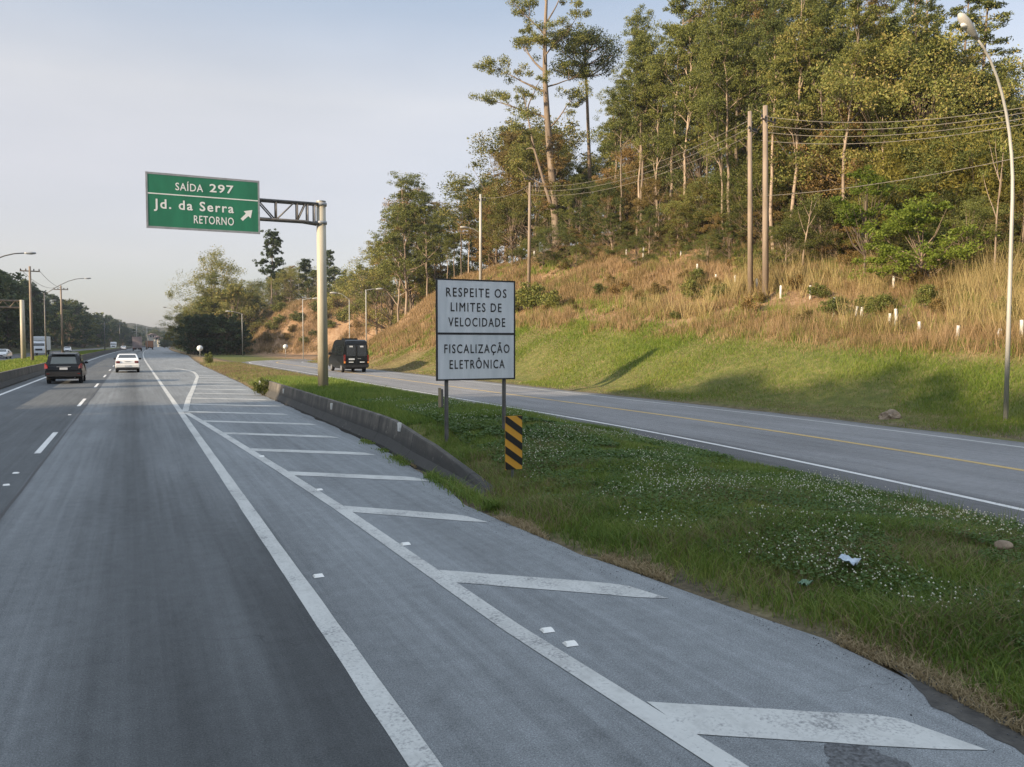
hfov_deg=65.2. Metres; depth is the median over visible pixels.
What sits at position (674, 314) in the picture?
shrub
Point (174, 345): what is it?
woodland tree
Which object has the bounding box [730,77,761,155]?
eucalyptus tree
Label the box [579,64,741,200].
broadleaf tree
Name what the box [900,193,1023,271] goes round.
broadleaf tree
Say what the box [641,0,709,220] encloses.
eucalyptus tree
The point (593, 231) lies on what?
broadleaf tree
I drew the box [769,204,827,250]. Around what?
broadleaf tree
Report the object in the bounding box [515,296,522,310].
shrub
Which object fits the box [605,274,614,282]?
shrub
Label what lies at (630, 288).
shrub
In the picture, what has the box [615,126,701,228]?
broadleaf tree
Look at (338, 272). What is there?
woodland tree
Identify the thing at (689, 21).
eucalyptus tree
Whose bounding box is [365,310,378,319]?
shrub
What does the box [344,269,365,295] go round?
broadleaf tree
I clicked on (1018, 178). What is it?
broadleaf tree
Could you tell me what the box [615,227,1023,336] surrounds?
cane grass
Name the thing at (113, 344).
box truck
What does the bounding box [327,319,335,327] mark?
shrub
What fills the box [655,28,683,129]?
eucalyptus tree
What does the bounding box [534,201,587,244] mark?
broadleaf tree
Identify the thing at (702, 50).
eucalyptus tree
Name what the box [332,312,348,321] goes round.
shrub
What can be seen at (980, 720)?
edge soil
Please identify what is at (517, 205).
broadleaf tree
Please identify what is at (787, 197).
broadleaf tree
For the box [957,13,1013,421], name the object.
street lamp
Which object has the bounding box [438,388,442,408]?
marker post
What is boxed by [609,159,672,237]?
broadleaf tree
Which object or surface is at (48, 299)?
woodland tree
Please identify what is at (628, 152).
broadleaf tree
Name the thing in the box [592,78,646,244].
eucalyptus tree
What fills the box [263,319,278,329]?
shrub
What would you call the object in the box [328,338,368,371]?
passenger van
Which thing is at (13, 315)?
woodland tree
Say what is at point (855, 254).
shrub
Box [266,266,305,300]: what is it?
broadleaf tree
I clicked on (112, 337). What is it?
woodland tree
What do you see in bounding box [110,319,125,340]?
woodland tree
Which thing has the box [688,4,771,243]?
eucalyptus tree
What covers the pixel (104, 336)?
utility pole
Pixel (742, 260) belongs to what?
shrub
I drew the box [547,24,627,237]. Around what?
umbrella pine
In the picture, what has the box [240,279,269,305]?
broadleaf tree
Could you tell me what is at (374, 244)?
eucalyptus tree
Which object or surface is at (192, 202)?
exit sign
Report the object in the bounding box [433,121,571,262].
broadleaf tree
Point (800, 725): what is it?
gore hatching
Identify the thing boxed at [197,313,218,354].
evergreen tree
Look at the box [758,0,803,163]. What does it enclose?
eucalyptus tree
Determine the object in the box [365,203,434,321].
eucalyptus tree
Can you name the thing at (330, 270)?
eucalyptus tree
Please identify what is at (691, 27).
eucalyptus tree
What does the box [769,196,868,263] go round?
broadleaf tree
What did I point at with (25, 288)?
woodland tree
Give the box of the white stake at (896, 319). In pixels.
[894,309,897,324]
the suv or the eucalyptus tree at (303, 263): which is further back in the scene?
the eucalyptus tree at (303, 263)
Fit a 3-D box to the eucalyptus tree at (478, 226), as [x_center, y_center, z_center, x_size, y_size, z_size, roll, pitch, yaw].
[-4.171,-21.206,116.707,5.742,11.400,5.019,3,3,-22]
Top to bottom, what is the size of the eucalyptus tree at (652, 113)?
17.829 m
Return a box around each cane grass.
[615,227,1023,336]
[970,226,1023,337]
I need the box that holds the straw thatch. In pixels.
[240,381,1023,735]
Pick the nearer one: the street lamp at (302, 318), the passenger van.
the passenger van
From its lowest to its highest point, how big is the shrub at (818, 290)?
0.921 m
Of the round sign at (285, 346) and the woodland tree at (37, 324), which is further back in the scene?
the woodland tree at (37, 324)
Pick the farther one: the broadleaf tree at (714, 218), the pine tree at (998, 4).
the broadleaf tree at (714, 218)
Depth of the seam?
14.73 m
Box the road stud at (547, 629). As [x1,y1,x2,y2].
[539,627,554,632]
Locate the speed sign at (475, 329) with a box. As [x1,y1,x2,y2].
[435,278,514,442]
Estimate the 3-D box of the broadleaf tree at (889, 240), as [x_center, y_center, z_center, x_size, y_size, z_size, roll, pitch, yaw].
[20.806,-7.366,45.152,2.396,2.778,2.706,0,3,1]
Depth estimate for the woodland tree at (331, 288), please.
241.77 m
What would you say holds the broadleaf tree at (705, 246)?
on the ground at (342, 326)
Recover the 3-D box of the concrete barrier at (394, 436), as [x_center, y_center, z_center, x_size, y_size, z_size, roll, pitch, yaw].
[-6.164,0.743,25.302,0.511,0.690,29.108,-1,3,-24]
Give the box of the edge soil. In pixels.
[868,649,1023,753]
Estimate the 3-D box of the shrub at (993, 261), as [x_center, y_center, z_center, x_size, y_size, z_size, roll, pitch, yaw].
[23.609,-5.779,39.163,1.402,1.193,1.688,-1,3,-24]
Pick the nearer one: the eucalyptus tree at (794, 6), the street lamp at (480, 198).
the eucalyptus tree at (794, 6)
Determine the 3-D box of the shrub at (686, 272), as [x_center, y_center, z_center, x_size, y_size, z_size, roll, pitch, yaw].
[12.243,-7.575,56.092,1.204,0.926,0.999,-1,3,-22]
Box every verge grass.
[200,361,635,432]
[201,361,465,401]
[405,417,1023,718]
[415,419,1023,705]
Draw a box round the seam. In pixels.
[0,369,113,519]
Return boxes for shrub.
[202,351,213,363]
[252,376,269,395]
[258,332,272,340]
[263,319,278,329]
[270,302,289,311]
[272,314,285,323]
[278,332,291,339]
[287,324,297,331]
[289,311,305,321]
[308,300,329,311]
[308,330,316,336]
[327,296,347,306]
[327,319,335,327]
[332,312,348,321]
[341,304,351,311]
[348,320,360,326]
[350,298,365,309]
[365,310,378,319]
[515,281,545,309]
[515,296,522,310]
[536,289,564,309]
[548,259,558,265]
[556,262,570,269]
[567,298,576,305]
[592,283,607,293]
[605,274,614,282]
[608,280,634,295]
[621,285,633,293]
[631,290,648,299]
[638,296,652,305]
[645,281,667,294]
[669,310,680,318]
[677,269,689,278]
[678,279,706,299]
[685,267,707,281]
[696,277,710,286]
[709,277,719,284]
[710,283,727,296]
[726,256,735,266]
[730,256,757,274]
[739,296,762,311]
[753,257,782,272]
[754,291,766,303]
[770,263,789,274]
[780,252,801,266]
[787,273,806,288]
[793,309,819,324]
[807,282,832,298]
[816,296,852,316]
[818,269,831,279]
[833,254,849,264]
[842,250,862,266]
[853,294,875,310]
[862,292,899,315]
[876,304,898,315]
[888,299,902,308]
[900,271,916,283]
[908,269,925,286]
[911,283,946,308]
[926,296,947,311]
[933,279,955,295]
[951,283,971,292]
[963,260,983,276]
[968,322,993,333]
[983,255,1007,270]
[990,296,1018,317]
[1013,272,1023,287]
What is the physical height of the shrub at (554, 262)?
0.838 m
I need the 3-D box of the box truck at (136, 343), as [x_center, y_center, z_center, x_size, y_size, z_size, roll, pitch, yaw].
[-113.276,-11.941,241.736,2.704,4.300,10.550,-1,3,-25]
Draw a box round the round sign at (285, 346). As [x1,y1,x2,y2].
[283,344,287,357]
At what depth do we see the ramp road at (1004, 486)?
19.19 m
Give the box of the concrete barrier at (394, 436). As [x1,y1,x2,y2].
[259,381,501,495]
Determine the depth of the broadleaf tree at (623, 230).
71.96 m
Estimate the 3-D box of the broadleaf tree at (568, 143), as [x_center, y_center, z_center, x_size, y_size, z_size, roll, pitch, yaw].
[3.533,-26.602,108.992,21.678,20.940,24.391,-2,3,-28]
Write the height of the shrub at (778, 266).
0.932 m
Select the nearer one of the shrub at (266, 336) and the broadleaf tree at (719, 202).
the broadleaf tree at (719, 202)
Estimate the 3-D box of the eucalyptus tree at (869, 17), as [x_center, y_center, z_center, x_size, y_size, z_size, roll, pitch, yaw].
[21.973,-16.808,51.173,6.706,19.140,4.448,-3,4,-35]
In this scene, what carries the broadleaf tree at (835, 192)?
on the ground at (342, 326)
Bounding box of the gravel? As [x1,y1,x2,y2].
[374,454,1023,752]
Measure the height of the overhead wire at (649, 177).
2.182 m
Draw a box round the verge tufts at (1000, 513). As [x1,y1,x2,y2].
[376,385,1023,537]
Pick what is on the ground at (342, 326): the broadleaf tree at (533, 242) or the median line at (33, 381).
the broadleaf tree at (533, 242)
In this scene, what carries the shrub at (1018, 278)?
on the ground at (342, 326)
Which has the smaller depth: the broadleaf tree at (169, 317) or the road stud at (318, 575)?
the road stud at (318, 575)
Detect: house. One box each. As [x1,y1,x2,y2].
[147,333,156,340]
[152,336,162,346]
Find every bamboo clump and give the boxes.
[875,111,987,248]
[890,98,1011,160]
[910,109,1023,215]
[955,139,1023,257]
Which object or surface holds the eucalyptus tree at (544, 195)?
on the ground at (342, 326)
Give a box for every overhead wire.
[530,136,747,195]
[534,129,746,190]
[560,121,746,185]
[761,124,1023,143]
[762,113,1021,129]
[766,156,1023,195]
[768,118,1023,136]
[771,107,1023,122]
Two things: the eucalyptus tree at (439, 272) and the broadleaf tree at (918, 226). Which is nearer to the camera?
the broadleaf tree at (918, 226)
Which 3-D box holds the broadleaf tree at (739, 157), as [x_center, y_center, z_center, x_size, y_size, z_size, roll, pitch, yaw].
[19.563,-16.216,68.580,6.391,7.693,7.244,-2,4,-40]
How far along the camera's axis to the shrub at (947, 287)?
36.87 m
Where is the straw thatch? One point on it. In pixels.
(958, 691)
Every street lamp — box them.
[0,252,35,257]
[44,278,90,355]
[226,311,242,356]
[302,297,316,359]
[330,292,349,337]
[365,288,382,341]
[460,194,485,279]
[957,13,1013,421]
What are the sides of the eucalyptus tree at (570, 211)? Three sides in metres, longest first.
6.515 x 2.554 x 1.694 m
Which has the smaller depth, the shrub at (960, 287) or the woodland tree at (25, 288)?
the shrub at (960, 287)
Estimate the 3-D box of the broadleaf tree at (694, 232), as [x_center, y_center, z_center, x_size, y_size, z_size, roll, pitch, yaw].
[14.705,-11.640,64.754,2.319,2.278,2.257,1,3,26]
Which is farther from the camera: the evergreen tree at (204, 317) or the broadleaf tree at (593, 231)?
the evergreen tree at (204, 317)
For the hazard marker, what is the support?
on the ground at (342, 326)
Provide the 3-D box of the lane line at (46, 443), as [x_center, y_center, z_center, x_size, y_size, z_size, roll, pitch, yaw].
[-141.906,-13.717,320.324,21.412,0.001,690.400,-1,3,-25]
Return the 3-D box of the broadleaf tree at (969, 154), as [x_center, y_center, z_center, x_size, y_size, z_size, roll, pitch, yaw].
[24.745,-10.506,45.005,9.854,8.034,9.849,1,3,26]
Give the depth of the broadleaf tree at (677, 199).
67.66 m
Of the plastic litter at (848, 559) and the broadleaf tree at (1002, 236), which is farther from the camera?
the broadleaf tree at (1002, 236)
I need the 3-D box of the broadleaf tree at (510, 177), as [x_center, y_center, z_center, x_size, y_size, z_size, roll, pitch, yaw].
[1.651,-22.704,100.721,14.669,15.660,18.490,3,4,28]
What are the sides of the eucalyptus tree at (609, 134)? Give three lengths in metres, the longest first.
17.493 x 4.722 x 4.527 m
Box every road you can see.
[0,346,131,359]
[0,347,1023,766]
[241,359,1023,526]
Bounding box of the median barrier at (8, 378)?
[0,346,145,389]
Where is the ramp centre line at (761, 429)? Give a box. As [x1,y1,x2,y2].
[276,360,1023,470]
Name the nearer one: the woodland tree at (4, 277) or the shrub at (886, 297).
the shrub at (886, 297)
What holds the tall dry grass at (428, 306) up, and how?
on the ground at (342, 326)
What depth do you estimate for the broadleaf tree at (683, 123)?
69.98 m
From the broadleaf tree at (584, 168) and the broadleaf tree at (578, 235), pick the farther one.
the broadleaf tree at (584, 168)
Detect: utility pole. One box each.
[20,266,39,360]
[53,285,67,352]
[104,321,105,349]
[524,176,533,289]
[747,111,756,295]
[761,105,775,298]
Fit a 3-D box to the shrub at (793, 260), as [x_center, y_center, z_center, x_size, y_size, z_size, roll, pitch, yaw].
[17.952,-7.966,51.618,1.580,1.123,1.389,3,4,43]
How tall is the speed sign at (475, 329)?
3.460 m
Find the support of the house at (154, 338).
on the ground at (342, 326)
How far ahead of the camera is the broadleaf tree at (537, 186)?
94.05 m
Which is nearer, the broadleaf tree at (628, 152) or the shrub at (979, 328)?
the shrub at (979, 328)
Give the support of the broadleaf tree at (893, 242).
on the ground at (342, 326)
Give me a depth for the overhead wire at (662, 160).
54.82 m
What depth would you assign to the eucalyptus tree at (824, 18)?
54.10 m
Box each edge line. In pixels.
[143,350,442,766]
[174,368,198,411]
[249,359,1023,510]
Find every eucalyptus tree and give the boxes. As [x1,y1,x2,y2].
[24,283,40,303]
[25,301,43,329]
[195,272,230,315]
[252,228,285,312]
[298,258,316,288]
[326,250,337,299]
[358,248,396,328]
[359,238,392,333]
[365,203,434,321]
[367,171,444,315]
[373,187,438,308]
[380,200,428,307]
[400,245,451,312]
[401,186,448,295]
[406,200,473,294]
[411,209,460,296]
[441,238,453,278]
[443,218,486,270]
[444,218,464,277]
[445,179,478,275]
[454,188,486,271]
[468,0,593,245]
[470,213,490,249]
[476,208,495,267]
[488,130,532,246]
[504,179,527,258]
[512,127,545,236]
[532,133,570,210]
[533,184,548,235]
[563,195,574,242]
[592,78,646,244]
[595,78,630,226]
[606,34,673,235]
[611,3,660,158]
[615,18,666,236]
[631,61,684,235]
[633,47,683,240]
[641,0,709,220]
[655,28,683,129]
[657,13,711,237]
[670,0,758,181]
[670,6,710,134]
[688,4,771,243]
[688,12,731,231]
[692,0,767,196]
[693,36,742,242]
[694,61,746,171]
[711,20,782,232]
[714,0,786,152]
[720,0,786,141]
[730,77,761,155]
[740,0,800,113]
[741,0,808,250]
[757,0,847,249]
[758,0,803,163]
[776,0,837,56]
[777,3,856,229]
[787,0,852,152]
[801,0,862,182]
[810,0,903,259]
[812,26,864,115]
[821,62,863,208]
[840,0,908,50]
[857,74,899,178]
[868,0,918,110]
[882,0,945,138]
[926,99,964,159]
[944,73,990,136]
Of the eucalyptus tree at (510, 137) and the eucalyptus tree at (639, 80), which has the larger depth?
the eucalyptus tree at (510, 137)
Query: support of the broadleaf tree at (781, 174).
on the ground at (342, 326)
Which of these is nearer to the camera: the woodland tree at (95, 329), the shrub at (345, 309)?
the shrub at (345, 309)
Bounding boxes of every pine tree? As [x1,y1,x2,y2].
[905,0,949,39]
[939,0,1023,110]
[945,0,1002,82]
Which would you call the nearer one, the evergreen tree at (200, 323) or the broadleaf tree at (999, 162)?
the broadleaf tree at (999, 162)
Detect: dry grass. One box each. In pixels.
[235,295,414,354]
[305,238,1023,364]
[315,232,1023,361]
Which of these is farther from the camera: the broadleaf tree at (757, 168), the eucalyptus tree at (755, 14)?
the eucalyptus tree at (755, 14)
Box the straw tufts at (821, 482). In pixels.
[404,401,1023,621]
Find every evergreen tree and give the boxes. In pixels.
[173,315,192,354]
[175,314,206,354]
[180,318,209,354]
[184,324,208,354]
[188,314,216,354]
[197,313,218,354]
[202,319,229,354]
[205,316,240,354]
[213,313,243,354]
[220,320,252,354]
[221,313,241,354]
[232,320,255,354]
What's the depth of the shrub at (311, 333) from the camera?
165.66 m
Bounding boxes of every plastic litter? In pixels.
[797,579,813,585]
[838,554,860,565]
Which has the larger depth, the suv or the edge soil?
the suv
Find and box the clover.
[360,396,1023,646]
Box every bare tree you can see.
[793,192,823,264]
[977,132,1008,280]
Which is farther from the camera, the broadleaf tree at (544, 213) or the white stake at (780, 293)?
the broadleaf tree at (544, 213)
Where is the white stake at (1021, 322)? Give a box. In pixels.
[1020,320,1023,333]
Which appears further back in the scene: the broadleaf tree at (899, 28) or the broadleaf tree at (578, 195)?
the broadleaf tree at (578, 195)
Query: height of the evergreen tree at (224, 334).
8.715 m
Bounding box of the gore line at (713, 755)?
[185,413,748,766]
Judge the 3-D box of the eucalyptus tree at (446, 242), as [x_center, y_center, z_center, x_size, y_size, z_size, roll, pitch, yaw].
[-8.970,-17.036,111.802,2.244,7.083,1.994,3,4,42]
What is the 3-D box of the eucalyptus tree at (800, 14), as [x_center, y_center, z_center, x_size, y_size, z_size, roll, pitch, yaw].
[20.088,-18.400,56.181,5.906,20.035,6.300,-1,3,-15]
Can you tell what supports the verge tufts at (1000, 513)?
on the ground at (342, 326)
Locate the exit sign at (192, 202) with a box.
[145,171,330,386]
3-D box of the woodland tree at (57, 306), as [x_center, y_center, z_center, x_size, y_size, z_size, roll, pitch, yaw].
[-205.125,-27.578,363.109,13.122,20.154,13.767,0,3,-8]
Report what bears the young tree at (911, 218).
on the ground at (342, 326)
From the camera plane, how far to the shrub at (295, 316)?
169.55 m
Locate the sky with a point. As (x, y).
(305, 100)
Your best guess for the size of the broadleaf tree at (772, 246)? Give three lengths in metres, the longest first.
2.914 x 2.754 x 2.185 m
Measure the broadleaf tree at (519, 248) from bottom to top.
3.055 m
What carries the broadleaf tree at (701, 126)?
on the ground at (342, 326)
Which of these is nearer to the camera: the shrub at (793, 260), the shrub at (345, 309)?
the shrub at (793, 260)
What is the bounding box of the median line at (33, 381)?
[0,349,127,394]
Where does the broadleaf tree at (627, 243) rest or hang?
on the ground at (342, 326)
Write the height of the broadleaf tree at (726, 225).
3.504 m
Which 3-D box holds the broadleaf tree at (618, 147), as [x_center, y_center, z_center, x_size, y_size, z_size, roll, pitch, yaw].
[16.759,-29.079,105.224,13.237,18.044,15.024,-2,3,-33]
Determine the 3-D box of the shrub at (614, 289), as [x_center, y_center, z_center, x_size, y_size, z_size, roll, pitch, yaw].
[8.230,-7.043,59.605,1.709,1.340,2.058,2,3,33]
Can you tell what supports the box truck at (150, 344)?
on the road at (154, 611)
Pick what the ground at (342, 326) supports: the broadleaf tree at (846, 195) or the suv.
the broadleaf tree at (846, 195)
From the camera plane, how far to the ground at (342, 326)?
32.01 m
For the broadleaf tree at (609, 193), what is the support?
on the ground at (342, 326)
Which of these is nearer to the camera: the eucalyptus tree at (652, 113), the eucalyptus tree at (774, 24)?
the eucalyptus tree at (774, 24)
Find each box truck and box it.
[33,336,50,354]
[110,342,116,347]
[132,337,141,350]
[145,341,152,349]
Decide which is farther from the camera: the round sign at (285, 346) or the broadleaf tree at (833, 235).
the round sign at (285, 346)
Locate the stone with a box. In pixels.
[994,540,1013,549]
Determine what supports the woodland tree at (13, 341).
on the ground at (342, 326)
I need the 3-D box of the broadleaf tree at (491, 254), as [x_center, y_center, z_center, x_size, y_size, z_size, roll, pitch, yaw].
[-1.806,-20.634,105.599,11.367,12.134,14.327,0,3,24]
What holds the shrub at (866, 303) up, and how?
on the ground at (342, 326)
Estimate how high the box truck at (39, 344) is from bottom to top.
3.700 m
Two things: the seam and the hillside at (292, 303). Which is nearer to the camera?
the seam
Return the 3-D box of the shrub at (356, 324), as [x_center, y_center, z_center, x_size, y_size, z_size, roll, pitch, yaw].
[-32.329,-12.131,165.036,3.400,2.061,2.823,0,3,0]
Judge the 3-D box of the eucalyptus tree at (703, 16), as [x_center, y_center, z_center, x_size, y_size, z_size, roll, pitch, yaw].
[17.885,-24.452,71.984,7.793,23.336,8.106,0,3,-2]
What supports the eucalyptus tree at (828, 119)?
on the ground at (342, 326)
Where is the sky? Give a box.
[0,0,1023,327]
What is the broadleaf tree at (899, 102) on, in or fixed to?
on the ground at (342, 326)
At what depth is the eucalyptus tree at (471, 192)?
114.81 m
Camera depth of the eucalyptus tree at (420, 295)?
149.39 m
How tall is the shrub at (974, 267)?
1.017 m
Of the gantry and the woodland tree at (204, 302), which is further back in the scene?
the woodland tree at (204, 302)
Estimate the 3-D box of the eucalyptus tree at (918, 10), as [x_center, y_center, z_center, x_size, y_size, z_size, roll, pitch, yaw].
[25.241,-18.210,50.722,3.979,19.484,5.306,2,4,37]
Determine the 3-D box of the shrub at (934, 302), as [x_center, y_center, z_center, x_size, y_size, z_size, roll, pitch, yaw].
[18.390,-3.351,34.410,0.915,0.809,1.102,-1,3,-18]
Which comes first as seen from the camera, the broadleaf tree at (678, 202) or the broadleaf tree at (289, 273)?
the broadleaf tree at (678, 202)
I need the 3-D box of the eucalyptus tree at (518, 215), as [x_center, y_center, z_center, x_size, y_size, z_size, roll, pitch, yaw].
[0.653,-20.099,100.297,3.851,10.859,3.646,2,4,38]
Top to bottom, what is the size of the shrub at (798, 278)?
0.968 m
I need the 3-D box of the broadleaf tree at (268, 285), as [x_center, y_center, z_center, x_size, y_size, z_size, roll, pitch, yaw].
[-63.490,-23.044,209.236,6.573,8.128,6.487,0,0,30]
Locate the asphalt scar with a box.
[824,743,911,766]
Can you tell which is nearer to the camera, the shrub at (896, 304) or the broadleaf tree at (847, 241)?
the shrub at (896, 304)
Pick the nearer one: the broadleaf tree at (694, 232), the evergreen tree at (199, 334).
the broadleaf tree at (694, 232)
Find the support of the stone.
on the ground at (342, 326)
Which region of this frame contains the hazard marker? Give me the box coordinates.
[505,416,521,477]
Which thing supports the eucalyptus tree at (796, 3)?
on the ground at (342, 326)
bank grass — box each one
[307,318,1023,436]
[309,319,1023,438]
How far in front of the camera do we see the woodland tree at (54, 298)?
414.31 m
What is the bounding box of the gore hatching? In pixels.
[188,375,986,749]
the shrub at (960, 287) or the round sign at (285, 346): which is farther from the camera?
the round sign at (285, 346)
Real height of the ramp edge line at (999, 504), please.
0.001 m
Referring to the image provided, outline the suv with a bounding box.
[44,352,87,382]
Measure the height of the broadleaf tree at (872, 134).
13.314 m
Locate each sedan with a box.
[0,349,11,358]
[64,347,71,351]
[114,354,140,371]
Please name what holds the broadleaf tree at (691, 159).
on the ground at (342, 326)
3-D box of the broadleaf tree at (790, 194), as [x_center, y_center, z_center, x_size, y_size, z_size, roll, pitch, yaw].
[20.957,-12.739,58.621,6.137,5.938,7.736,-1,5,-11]
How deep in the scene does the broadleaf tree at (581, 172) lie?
109.28 m
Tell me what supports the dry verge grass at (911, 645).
on the ground at (342, 326)
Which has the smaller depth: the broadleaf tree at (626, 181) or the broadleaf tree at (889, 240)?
the broadleaf tree at (889, 240)
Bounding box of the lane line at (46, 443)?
[35,353,127,452]
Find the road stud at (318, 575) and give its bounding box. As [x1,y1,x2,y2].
[313,573,323,577]
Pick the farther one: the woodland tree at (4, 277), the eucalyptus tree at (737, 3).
the woodland tree at (4, 277)
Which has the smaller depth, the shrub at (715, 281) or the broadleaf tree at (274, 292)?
the shrub at (715, 281)
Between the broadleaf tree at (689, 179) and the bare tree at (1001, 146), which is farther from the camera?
the broadleaf tree at (689, 179)
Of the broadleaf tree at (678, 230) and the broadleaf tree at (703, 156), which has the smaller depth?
the broadleaf tree at (678, 230)
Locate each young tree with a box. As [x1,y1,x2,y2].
[830,164,913,277]
[849,192,1001,282]
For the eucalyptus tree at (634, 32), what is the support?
on the ground at (342, 326)
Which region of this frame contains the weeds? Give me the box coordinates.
[359,438,510,511]
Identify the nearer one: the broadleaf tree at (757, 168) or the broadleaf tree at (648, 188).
the broadleaf tree at (757, 168)
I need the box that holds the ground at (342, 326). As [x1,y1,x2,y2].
[0,208,1023,719]
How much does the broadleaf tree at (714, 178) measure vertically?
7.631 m
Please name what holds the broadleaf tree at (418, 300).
on the ground at (342, 326)
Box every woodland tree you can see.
[0,269,27,336]
[0,272,26,311]
[0,275,28,337]
[0,282,23,336]
[0,294,39,350]
[1,273,17,328]
[5,321,35,347]
[9,293,53,341]
[12,280,52,339]
[21,279,57,326]
[41,293,58,321]
[45,294,66,331]
[46,298,103,337]
[46,320,68,347]
[47,301,74,339]
[49,302,93,345]
[54,309,83,346]
[55,322,78,346]
[70,314,93,347]
[74,314,106,346]
[91,314,109,336]
[92,323,109,346]
[96,313,115,337]
[103,314,114,323]
[103,333,119,345]
[105,322,121,342]
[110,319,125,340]
[117,325,130,344]
[117,328,145,345]
[141,328,150,338]
[143,330,163,343]
[159,339,170,347]
[163,313,190,351]
[192,296,230,333]
[200,282,268,339]
[265,268,298,304]
[272,272,300,301]
[300,269,331,298]
[327,286,344,298]
[328,266,356,291]
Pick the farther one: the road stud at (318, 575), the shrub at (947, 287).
the shrub at (947, 287)
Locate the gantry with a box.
[0,300,25,358]
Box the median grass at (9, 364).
[0,350,103,371]
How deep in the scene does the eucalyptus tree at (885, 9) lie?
55.06 m
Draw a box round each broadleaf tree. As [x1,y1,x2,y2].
[156,300,199,329]
[164,294,201,332]
[164,310,206,353]
[165,244,264,320]
[174,291,218,336]
[182,280,275,338]
[225,296,267,328]
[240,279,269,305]
[246,282,273,307]
[249,297,268,321]
[255,278,294,304]
[258,281,281,306]
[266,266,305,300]
[281,261,316,298]
[300,282,312,300]
[308,245,419,335]
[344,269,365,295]
[346,264,373,298]
[387,280,422,313]
[395,269,445,321]
[422,259,485,292]
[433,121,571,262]
[436,106,610,252]
[441,176,532,266]
[442,183,532,266]
[444,241,500,278]
[448,144,571,260]
[462,265,478,273]
[469,128,590,239]
[474,193,549,264]
[507,247,527,264]
[518,236,547,254]
[519,234,570,268]
[520,223,586,259]
[524,205,570,244]
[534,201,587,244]
[548,173,601,239]
[552,226,585,254]
[557,182,596,244]
[558,243,593,266]
[566,161,602,234]
[569,180,644,247]
[569,185,624,242]
[572,164,599,229]
[574,165,644,238]
[578,134,640,226]
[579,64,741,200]
[579,227,603,257]
[582,116,650,228]
[586,100,683,177]
[586,212,639,255]
[588,177,662,242]
[592,140,682,227]
[606,156,667,223]
[607,221,644,248]
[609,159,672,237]
[614,235,666,265]
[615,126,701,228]
[619,205,645,239]
[622,166,697,221]
[624,177,681,244]
[625,205,676,254]
[627,130,711,195]
[643,56,781,189]
[644,96,754,209]
[647,198,679,231]
[652,175,746,241]
[655,192,692,245]
[656,229,684,260]
[660,206,708,249]
[663,177,735,237]
[669,176,704,237]
[677,151,797,242]
[678,226,704,249]
[680,51,794,199]
[682,232,731,263]
[684,199,725,237]
[686,130,730,179]
[695,212,747,254]
[696,175,744,238]
[704,152,753,179]
[708,198,768,244]
[708,221,744,263]
[713,180,784,239]
[715,150,805,240]
[716,70,833,164]
[727,196,789,248]
[735,48,896,227]
[738,218,821,267]
[752,45,933,210]
[753,89,829,180]
[757,85,833,212]
[757,149,838,239]
[757,173,824,239]
[758,169,835,238]
[760,226,794,259]
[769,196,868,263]
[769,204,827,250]
[771,12,1023,186]
[781,203,854,255]
[782,10,1001,185]
[784,5,1023,173]
[788,101,901,231]
[794,81,954,229]
[799,203,868,259]
[813,190,860,235]
[815,212,871,256]
[816,167,930,241]
[820,215,878,254]
[822,199,902,253]
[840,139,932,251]
[854,36,1022,205]
[857,126,1023,229]
[860,230,902,265]
[863,222,912,258]
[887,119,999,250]
[891,194,944,247]
[894,231,935,268]
[899,158,984,244]
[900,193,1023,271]
[910,225,961,262]
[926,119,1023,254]
[930,53,1023,130]
[944,151,1021,218]
[947,205,1021,261]
[952,224,998,263]
[954,143,1022,218]
[957,186,1022,254]
[960,189,1023,266]
[968,73,1023,128]
[972,116,1023,145]
[983,235,1022,270]
[985,112,1023,145]
[987,95,1023,151]
[999,163,1023,242]
[1015,105,1023,135]
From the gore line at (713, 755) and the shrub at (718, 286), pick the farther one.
the shrub at (718, 286)
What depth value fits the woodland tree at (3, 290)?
180.88 m
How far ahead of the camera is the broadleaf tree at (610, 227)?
72.25 m
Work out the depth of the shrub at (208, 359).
86.47 m
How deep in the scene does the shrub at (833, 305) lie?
37.85 m
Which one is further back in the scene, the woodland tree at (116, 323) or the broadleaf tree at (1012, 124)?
the woodland tree at (116, 323)
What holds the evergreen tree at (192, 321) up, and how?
on the ground at (342, 326)
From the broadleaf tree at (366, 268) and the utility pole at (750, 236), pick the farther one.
the broadleaf tree at (366, 268)
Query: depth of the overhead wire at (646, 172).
56.70 m
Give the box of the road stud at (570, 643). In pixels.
[563,640,577,646]
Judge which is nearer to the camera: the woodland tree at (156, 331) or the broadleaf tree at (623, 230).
the broadleaf tree at (623, 230)
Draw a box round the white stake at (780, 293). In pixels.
[779,285,781,297]
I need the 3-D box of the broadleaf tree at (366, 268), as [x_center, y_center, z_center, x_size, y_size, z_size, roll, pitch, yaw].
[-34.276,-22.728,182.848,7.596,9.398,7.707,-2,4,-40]

